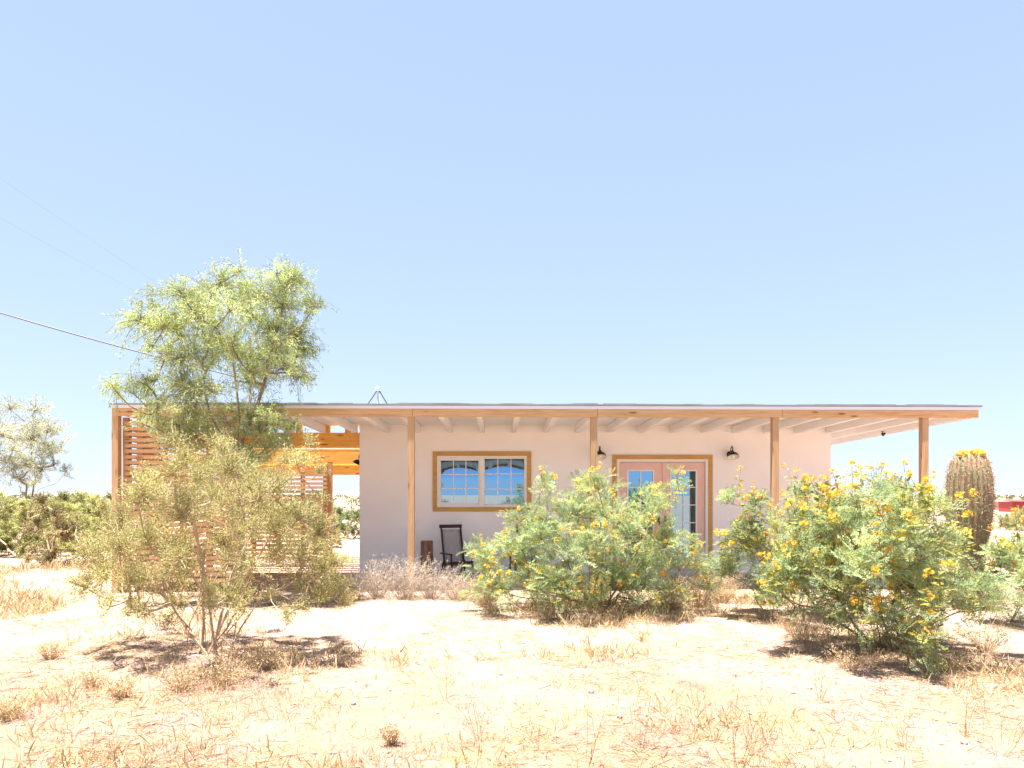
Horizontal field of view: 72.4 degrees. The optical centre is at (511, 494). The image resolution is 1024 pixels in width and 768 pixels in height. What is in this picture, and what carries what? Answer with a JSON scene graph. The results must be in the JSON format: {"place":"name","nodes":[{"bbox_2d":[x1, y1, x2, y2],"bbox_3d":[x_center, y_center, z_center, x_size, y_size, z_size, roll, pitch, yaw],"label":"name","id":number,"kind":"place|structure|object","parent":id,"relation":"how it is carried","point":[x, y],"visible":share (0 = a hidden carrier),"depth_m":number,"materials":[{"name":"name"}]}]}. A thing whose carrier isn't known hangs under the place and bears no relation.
{"place":"outdoors","nodes":[
{"label":"outdoors","id":0,"kind":"place"},
{"bbox_2d":[0,495,1023,767],"bbox_3d":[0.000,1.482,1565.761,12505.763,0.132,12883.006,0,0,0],"label":"ground","id":1,"kind":"structure","parent":0,"point":[552,699],"depth_m":5.45,"materials":[{"name":"beige sand"}]},
{"bbox_2d":[0,490,25,543],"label":"creosote shrub","id":2,"kind":"object","parent":1,"relation":"on","point":[14,520],"visible":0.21,"depth_m":20.44,"materials":[{"name":"green plant"}]},
{"bbox_2d":[2,496,30,536],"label":"creosote shrub","id":3,"kind":"object","parent":1,"relation":"on","point":[17,510],"visible":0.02,"depth_m":24.82,"materials":[{"name":"green plant"}]},
{"bbox_2d":[0,693,35,721],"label":"dry tuft","id":4,"kind":"object","parent":1,"relation":"on","point":[20,708],"visible":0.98,"depth_m":4.62,"materials":[{"name":"plant"}]},
{"bbox_2d":[0,496,68,558],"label":"creosote shrub","id":5,"kind":"object","parent":1,"relation":"on","point":[8,545],"visible":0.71,"depth_m":16.95,"materials":[{"name":"green plant"}]},
{"bbox_2d":[0,393,77,543],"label":"mesquite tree","id":6,"kind":"object","parent":1,"relation":"on","point":[25,461],"visible":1,"depth_m":18.75,"materials":[{"name":"grey plant"}]},
{"bbox_2d":[8,499,74,543],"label":"creosote shrub","id":7,"kind":"object","parent":1,"relation":"on","point":[56,504],"visible":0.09,"depth_m":22.01,"materials":[{"name":"green plant"}]},
{"bbox_2d":[21,491,83,566],"bbox_3d":[-9.707,0.762,14.620,1.478,1.723,1.071,0,0,16],"label":"creosote shrub","id":8,"kind":"object","parent":1,"relation":"on","point":[63,530],"visible":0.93,"depth_m":14.51,"materials":[{"name":"green plant"}]},
{"bbox_2d":[35,638,71,659],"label":"dry tuft","id":9,"kind":"object","parent":1,"relation":"on","point":[43,651],"visible":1,"depth_m":6.25,"materials":[{"name":"plant"}]},
{"bbox_2d":[27,493,87,526],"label":"creosote shrub","id":10,"kind":"object","parent":1,"relation":"on","point":[51,503],"visible":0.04,"depth_m":27.66,"materials":[{"name":"green plant"}]},
{"bbox_2d":[33,489,105,550],"bbox_3d":[-12.044,0.757,18.939,2.287,1.840,1.719,0,0,19],"label":"creosote shrub","id":11,"kind":"object","parent":1,"relation":"on","point":[68,506],"visible":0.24,"depth_m":18.74,"materials":[{"name":"green plant"}]},
{"bbox_2d":[45,695,116,767],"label":"dry weed","id":12,"kind":"object","parent":1,"relation":"on","point":[109,727],"visible":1,"depth_m":3.73,"materials":[{"name":"plant"}]},
{"bbox_2d":[70,664,110,688],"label":"dry tuft","id":13,"kind":"object","parent":1,"relation":"on","point":[88,682],"visible":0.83,"depth_m":5.37,"materials":[{"name":"plant"}]},
{"bbox_2d":[69,490,111,533],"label":"creosote shrub","id":14,"kind":"object","parent":1,"relation":"on","point":[83,521],"visible":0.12,"depth_m":20.72,"materials":[{"name":"green plant"}]},
{"bbox_2d":[56,490,133,561],"bbox_3d":[-9.315,0.756,16.158,1.575,1.765,1.674,0,0,14],"label":"creosote shrub","id":15,"kind":"object","parent":1,"relation":"on","point":[91,499],"visible":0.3,"depth_m":15.89,"materials":[{"name":"green plant"}]},
{"bbox_2d":[77,495,122,526],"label":"creosote shrub","id":16,"kind":"object","parent":1,"relation":"on","point":[99,503],"visible":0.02,"depth_m":25.58,"materials":[{"name":"green plant"}]},
{"bbox_2d":[96,713,143,763],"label":"dry weed","id":17,"kind":"object","parent":1,"relation":"on","point":[114,746],"visible":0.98,"depth_m":3.89,"materials":[{"name":"plant"}]},
{"bbox_2d":[97,672,147,699],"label":"dry tuft","id":18,"kind":"object","parent":1,"relation":"on","point":[124,691],"visible":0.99,"depth_m":5.10,"materials":[{"name":"plant"}]},
{"bbox_2d":[148,658,206,691],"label":"dry tuft","id":19,"kind":"object","parent":1,"relation":"on","point":[187,682],"visible":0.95,"depth_m":5.35,"materials":[{"name":"plant"}]},
{"bbox_2d":[53,399,361,654],"bbox_3d":[-2.845,0.323,6.631,2.838,2.351,2.694,0,0,0],"label":"creosote bush","id":20,"kind":"object","parent":1,"relation":"on","point":[130,541],"visible":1,"depth_m":6.32,"materials":[{"name":"green plant"}]},
{"bbox_2d":[93,250,340,602],"bbox_3d":[-4.189,-0.973,9.910,3.378,5.104,2.826,0,0,0],"label":"feathery tree","id":21,"kind":"object","parent":1,"relation":"on","point":[192,425],"visible":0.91,"depth_m":9.52,"materials":[{"name":"green plant"}]},
{"bbox_2d":[195,650,259,687],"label":"dry tuft","id":22,"kind":"object","parent":1,"relation":"on","point":[225,677],"visible":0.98,"depth_m":5.53,"materials":[{"name":"plant"}]},
{"bbox_2d":[232,582,262,599],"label":"dry tuft","id":23,"kind":"object","parent":1,"relation":"on","point":[253,591],"visible":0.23,"depth_m":9.98,"materials":[{"name":"plant"}]},
{"bbox_2d":[244,644,296,669],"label":"dry tuft","id":24,"kind":"object","parent":1,"relation":"on","point":[274,655],"visible":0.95,"depth_m":6.03,"materials":[{"name":"plant"}]},
{"bbox_2d":[249,577,294,604],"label":"dry tuft","id":25,"kind":"object","parent":1,"relation":"on","point":[267,601],"visible":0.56,"depth_m":9.62,"materials":[{"name":"plant"}]},
{"bbox_2d":[284,497,319,534],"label":"creosote shrub","id":26,"kind":"object","parent":1,"relation":"on","point":[298,522],"depth_m":26.73,"materials":[{"name":"green plant"}]},
{"bbox_2d":[291,553,356,604],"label":"creosote bush","id":27,"kind":"object","parent":1,"relation":"on","point":[340,583],"visible":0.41,"depth_m":9.66,"materials":[{"name":"green plant"}]},
{"bbox_2d":[306,515,345,546],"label":"creosote shrub","id":28,"kind":"object","parent":1,"relation":"on","point":[337,532],"visible":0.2,"depth_m":20.41,"materials":[{"name":"green plant"}]},
{"bbox_2d":[328,587,362,605],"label":"dry tuft","id":29,"kind":"object","parent":1,"relation":"on","point":[355,595],"visible":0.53,"depth_m":9.65,"materials":[{"name":"plant"}]},
{"bbox_2d":[333,503,358,538],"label":"creosote shrub","id":30,"kind":"object","parent":1,"relation":"on","point":[353,515],"visible":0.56,"depth_m":23.90,"materials":[{"name":"green plant"}]},
{"bbox_2d":[322,561,382,600],"bbox_3d":[-2.323,1.244,10.212,0.913,0.619,0.991,0,0,35],"label":"dry brush","id":31,"kind":"object","parent":1,"relation":"on","point":[357,586],"visible":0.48,"depth_m":10.18,"materials":[{"name":"plant"}]},
{"bbox_2d":[344,553,416,597],"bbox_3d":[-2.024,1.192,10.465,1.021,0.716,1.058,0,0,-37],"label":"dry brush","id":32,"kind":"object","parent":1,"relation":"on","point":[377,591],"visible":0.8,"depth_m":10.35,"materials":[{"name":"plant"}]},
{"bbox_2d":[374,722,406,744],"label":"dry tuft","id":33,"kind":"object","parent":1,"relation":"on","point":[392,731],"visible":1,"depth_m":4.23,"materials":[{"name":"plant"}]},
{"bbox_2d":[367,550,439,599],"bbox_3d":[-1.582,1.162,10.287,1.057,0.790,0.965,0,0,40],"label":"dry brush","id":34,"kind":"object","parent":1,"relation":"on","point":[404,592],"visible":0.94,"depth_m":10.23,"materials":[{"name":"plant"}]},
{"bbox_2d":[397,558,464,598],"bbox_3d":[-1.204,1.250,10.320,1.055,0.619,1.114,0,0,0],"label":"dry brush","id":35,"kind":"object","parent":1,"relation":"on","point":[432,589],"visible":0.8,"depth_m":10.29,"materials":[{"name":"plant"}]},
{"bbox_2d":[422,643,458,701],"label":"dry weed","id":36,"kind":"object","parent":1,"relation":"on","point":[450,680],"visible":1,"depth_m":5.13,"materials":[{"name":"plant"}]},
{"bbox_2d":[427,567,481,600],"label":"dry brush","id":37,"kind":"object","parent":1,"relation":"on","point":[455,594],"visible":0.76,"depth_m":10.15,"materials":[{"name":"plant"}]},
{"bbox_2d":[452,690,498,742],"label":"dry weed","id":38,"kind":"object","parent":1,"relation":"on","point":[481,731],"visible":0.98,"depth_m":4.25,"materials":[{"name":"plant"}]},
{"bbox_2d":[452,570,518,606],"bbox_3d":[-0.346,1.266,9.620,0.885,0.521,0.920,0,0,35],"label":"dry brush","id":39,"kind":"object","parent":1,"relation":"on","point":[484,602],"visible":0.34,"depth_m":9.56,"materials":[{"name":"plant"}]},
{"bbox_2d":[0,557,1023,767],"bbox_3d":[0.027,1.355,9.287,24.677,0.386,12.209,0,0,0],"label":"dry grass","id":40,"kind":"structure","parent":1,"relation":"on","point":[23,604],"depth_m":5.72,"materials":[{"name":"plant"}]},
{"bbox_2d":[0,491,1023,518],"bbox_3d":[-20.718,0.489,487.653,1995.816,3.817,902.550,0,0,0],"label":"scrub","id":41,"kind":"object","parent":1,"relation":"on","point":[1010,496],"visible":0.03,"depth_m":92.81,"materials":[{"name":"green plant"}]},
{"bbox_2d":[2,599,1023,767],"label":"pebbles","id":42,"kind":"object","parent":1,"relation":"on","point":[620,715],"visible":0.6,"depth_m":4.81,"materials":[{"name":"stone"}]},
{"bbox_2d":[514,701,565,748],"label":"dry weed","id":43,"kind":"object","parent":1,"relation":"on","point":[557,720],"visible":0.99,"depth_m":4.20,"materials":[{"name":"plant"}]},
{"bbox_2d":[109,402,982,592],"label":"desert house","id":44,"kind":"structure","parent":1,"relation":"on","point":[423,471],"depth_m":13.43,"materials":[{"name":"paint"}]},
{"bbox_2d":[123,417,231,590],"bbox_3d":[-5.267,0.150,11.134,1.820,2.760,0.071,0,0,-1],"label":"slat screen","id":45,"kind":"object","parent":44,"relation":"attached to","point":[140,450],"visible":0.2,"depth_m":11.10,"materials":[{"name":"brown wood"}]},
{"bbox_2d":[130,420,224,584],"bbox_3d":[-6.169,0.160,13.126,0.071,2.740,3.900,0,0,-1],"label":"slat screen","id":46,"kind":"object","parent":44,"relation":"attached to","point":[170,499],"visible":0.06,"depth_m":12.47,"materials":[{"name":"brown wood"}]},
{"bbox_2d":[227,464,327,565],"bbox_3d":[-5.056,0.435,15.079,2.148,2.190,0.071,0,0,-1],"label":"slat screen","id":47,"kind":"object","parent":44,"relation":"attached to","point":[324,479],"visible":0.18,"depth_m":15.05,"materials":[{"name":"brown wood"}]},
{"bbox_2d":[367,386,387,403],"bbox_3d":[-2.302,-1.636,11.957,0.496,0.445,0.373,0,0,40],"label":"roof mast","id":48,"kind":"object","parent":44,"relation":"on","point":[377,389],"visible":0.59,"depth_m":11.95,"materials":[{"name":"silver metal"}]},
{"bbox_2d":[420,540,432,576],"bbox_3d":[-1.562,1.170,12.877,0.234,0.660,0.237,0,0,-20],"label":"log stool","id":49,"kind":"object","parent":44,"relation":"on","point":[426,547],"visible":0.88,"depth_m":12.79,"materials":[{"name":"brown wood"}]},
{"bbox_2d":[439,524,473,578],"bbox_3d":[-1.014,1.030,12.764,0.506,0.960,0.743,0,0,-23],"label":"porch chair","id":50,"kind":"object","parent":44,"relation":"on","point":[452,544],"visible":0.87,"depth_m":12.98,"materials":[{"name":"brown wood"}]},
{"bbox_2d":[433,451,530,510],"bbox_3d":[-0.572,-0.260,13.480,1.890,1.150,0.125,0,0,-1],"label":"window","id":51,"kind":"structure","parent":44,"relation":"in","point":[462,480],"depth_m":13.46,"materials":[{"name":"glass"}]},
{"bbox_2d":[509,524,537,577],"bbox_3d":[0.222,1.030,12.787,0.506,0.960,0.743,0,0,11],"label":"porch chair","id":52,"kind":"object","parent":44,"relation":"on","point":[528,556],"visible":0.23,"depth_m":12.95,"materials":[{"name":"brown wood"}]},
{"bbox_2d":[597,446,605,459],"bbox_3d":[1.676,-0.809,13.341,0.228,0.269,0.300,0,0,-1],"label":"wall lamp","id":53,"kind":"object","parent":44,"relation":"attached to","point":[601,455],"visible":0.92,"depth_m":13.32,"materials":[{"name":"black metal"}]},
{"bbox_2d":[619,462,661,569],"bbox_3d":[2.484,0.408,13.525,0.829,2.085,0.104,0,0,-1],"label":"door","id":54,"kind":"structure","parent":44,"relation":"in","point":[634,473],"depth_m":13.54,"materials":[{"name":"pink paint"}]},
{"bbox_2d":[612,455,712,572],"bbox_3d":[2.907,0.363,13.562,1.940,2.275,0.140,0,0,-1],"label":"door frame","id":55,"kind":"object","parent":44,"relation":"in","point":[708,459],"depth_m":13.51,"materials":[{"name":"brown wood"}]},
{"bbox_2d":[662,462,704,569],"bbox_3d":[3.322,0.408,13.543,0.829,2.085,0.104,0,0,-1],"label":"door","id":56,"kind":"structure","parent":44,"relation":"in","point":[689,511],"depth_m":13.56,"materials":[{"name":"pink paint"}]},
{"bbox_2d":[727,446,738,459],"bbox_3d":[4.215,-0.809,13.395,0.228,0.269,0.299,0,0,-1],"label":"wall lamp","id":57,"kind":"object","parent":44,"relation":"attached to","point":[732,455],"visible":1,"depth_m":13.38,"materials":[{"name":"black metal"}]},
{"bbox_3d":[-4.714,-1.836,13.200,0.110,0.952,0.110,0,0,0],"label":"service mast","id":58,"kind":"object","parent":44,"relation":"on","visible":0},
{"bbox_2d":[0,312,251,380],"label":"service cable","id":59,"kind":"object","parent":58,"relation":"attached to","point":[96,340],"visible":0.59,"depth_m":13.13,"materials":[{"name":"grey plastic"}]},
{"bbox_2d":[552,690,620,766],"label":"dry weed","id":60,"kind":"object","parent":1,"relation":"on","point":[587,734],"visible":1,"depth_m":3.85,"materials":[{"name":"plant"}]},
{"bbox_2d":[453,462,722,620],"bbox_3d":[0.974,0.664,8.924,3.489,2.134,2.523,0,0,0],"label":"flowering bush","id":61,"kind":"object","parent":1,"relation":"on","point":[536,527],"visible":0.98,"depth_m":8.67,"materials":[{"name":"green plant"}]},
{"bbox_2d":[624,627,653,640],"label":"dry tuft","id":62,"kind":"object","parent":1,"relation":"on","point":[639,638],"visible":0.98,"depth_m":7.24,"materials":[{"name":"plant"}]},
{"bbox_2d":[615,666,679,750],"bbox_3d":[0.796,1.269,4.156,0.233,0.521,0.366,0,0,-41],"label":"dry weed","id":63,"kind":"object","parent":1,"relation":"on","point":[639,706],"visible":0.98,"depth_m":4.18,"materials":[{"name":"plant"}]},
{"bbox_2d":[643,579,704,609],"bbox_3d":[2.060,1.294,9.084,0.881,0.422,0.787,0,0,-34],"label":"dry brush","id":64,"kind":"object","parent":1,"relation":"on","point":[673,604],"visible":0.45,"depth_m":9.02,"materials":[{"name":"plant"}]},
{"bbox_2d":[662,567,739,607],"bbox_3d":[2.532,1.248,9.413,1.030,0.579,1.080,0,0,0],"label":"dry brush","id":65,"kind":"object","parent":1,"relation":"on","point":[704,600],"visible":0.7,"depth_m":9.32,"materials":[{"name":"plant"}]},
{"bbox_2d":[691,569,751,602],"bbox_3d":[2.981,1.259,9.915,0.944,0.550,0.883,0,0,18],"label":"dry brush","id":66,"kind":"object","parent":1,"relation":"on","point":[726,595],"visible":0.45,"depth_m":9.83,"materials":[{"name":"plant"}]},
{"bbox_2d":[676,670,800,767],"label":"dry weed","id":67,"kind":"object","parent":1,"relation":"on","point":[739,725],"visible":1,"depth_m":3.84,"materials":[{"name":"plant"}]},
{"bbox_2d":[750,690,790,744],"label":"dry weed","id":68,"kind":"object","parent":1,"relation":"on","point":[760,706],"visible":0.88,"depth_m":4.21,"materials":[{"name":"plant"}]},
{"bbox_2d":[706,463,859,617],"bbox_3d":[3.341,0.568,8.583,1.693,1.970,1.654,0,0,36],"label":"flowering bush","id":69,"kind":"object","parent":1,"relation":"on","point":[743,533],"visible":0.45,"depth_m":8.47,"materials":[{"name":"green plant"}]},
{"bbox_2d":[770,607,823,640],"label":"dry tuft","id":70,"kind":"object","parent":1,"relation":"on","point":[783,623],"visible":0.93,"depth_m":7.24,"materials":[{"name":"plant"}]},
{"bbox_2d":[809,658,835,699],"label":"dry weed","id":71,"kind":"object","parent":1,"relation":"on","point":[821,684],"visible":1,"depth_m":5.08,"materials":[{"name":"plant"}]},
{"bbox_2d":[831,466,867,499],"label":"mesquite tree","id":72,"kind":"object","parent":1,"relation":"on","point":[841,477],"visible":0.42,"depth_m":41.79,"materials":[{"name":"grey plant"}]},
{"bbox_2d":[822,643,881,671],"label":"dry tuft","id":73,"kind":"object","parent":1,"relation":"on","point":[847,666],"visible":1,"depth_m":5.91,"materials":[{"name":"plant"}]},
{"bbox_2d":[840,500,880,520],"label":"creosote shrub","id":74,"kind":"object","parent":1,"relation":"on","point":[869,514],"visible":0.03,"depth_m":35.56,"materials":[{"name":"green plant"}]},
{"bbox_2d":[742,458,1023,675],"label":"flowering bush","id":75,"kind":"object","parent":1,"relation":"on","point":[920,557],"visible":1,"depth_m":6.30,"materials":[{"name":"green plant"}]},
{"bbox_2d":[879,696,924,748],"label":"dry weed","id":76,"kind":"object","parent":1,"relation":"on","point":[898,734],"visible":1,"depth_m":4.10,"materials":[{"name":"plant"}]},
{"bbox_2d":[919,645,982,671],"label":"dry tuft","id":77,"kind":"object","parent":1,"relation":"on","point":[955,662],"visible":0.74,"depth_m":5.92,"materials":[{"name":"plant"}]},
{"bbox_2d":[954,676,981,737],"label":"dry weed","id":78,"kind":"object","parent":1,"relation":"on","point":[964,720],"visible":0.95,"depth_m":4.30,"materials":[{"name":"plant"}]},
{"bbox_2d":[942,448,997,610],"bbox_3d":[5.874,0.456,9.005,0.638,2.119,0.634,0,0,0],"label":"barrel cactus","id":79,"kind":"object","parent":1,"relation":"on","point":[967,470],"visible":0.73,"depth_m":8.82,"materials":[{"name":"plant"}]},
{"bbox_2d":[952,615,1016,652],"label":"dry tuft","id":80,"kind":"object","parent":1,"relation":"on","point":[990,643],"visible":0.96,"depth_m":6.76,"materials":[{"name":"plant"}]},
{"bbox_2d":[960,679,1023,756],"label":"dry weed","id":81,"kind":"object","parent":1,"relation":"on","point":[983,699],"visible":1,"depth_m":3.99,"materials":[{"name":"plant"}]},
{"bbox_2d":[968,516,1023,626],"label":"flowering bush","id":82,"kind":"object","parent":1,"relation":"on","point":[1020,582],"visible":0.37,"depth_m":8.15,"materials":[{"name":"green plant"}]},
{"bbox_2d":[994,501,1010,509],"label":"wall","id":83,"kind":"structure","parent":1,"relation":"on","point":[997,504],"depth_m":69.86,"materials":[{"name":"brown"}]},
{"bbox_2d":[993,505,1023,530],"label":"creosote shrub","id":84,"kind":"object","parent":1,"relation":"on","point":[1006,520],"visible":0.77,"depth_m":29.89,"materials":[{"name":"yellow plant"}]},
{"bbox_3d":[-12.726,-2.964,34.000,0.178,9.329,0.178,0,0,0],"label":"utility pole","id":85,"kind":"object","parent":1,"relation":"on","visible":0},
{"bbox_2d":[1,218,203,325],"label":"power line","id":86,"kind":"object","parent":85,"relation":"attached to","point":[74,258],"visible":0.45,"depth_m":22.29,"materials":[{"name":"grey metal"}]},
{"bbox_2d":[0,178,240,335],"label":"power line","id":87,"kind":"object","parent":85,"relation":"attached to","point":[87,237],"visible":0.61,"depth_m":21.42,"materials":[{"name":"grey metal"}]},
{"bbox_2d":[0,0,1023,493],"label":"sky","id":88,"kind":"structure","parent":0,"point":[765,202],"materials":[{"name":"blue"}]},
{"bbox_2d":[3,491,1023,494],"bbox_3d":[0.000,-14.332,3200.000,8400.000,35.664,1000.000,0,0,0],"label":"hills","id":89,"kind":"structure","parent":0,"point":[334,493],"depth_m":2968.85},
{"bbox_2d":[996,499,1023,511],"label":"red shed","id":90,"kind":"structure","parent":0,"point":[1007,506],"depth_m":61.65,"materials":[{"name":"red paint"}]}
]}

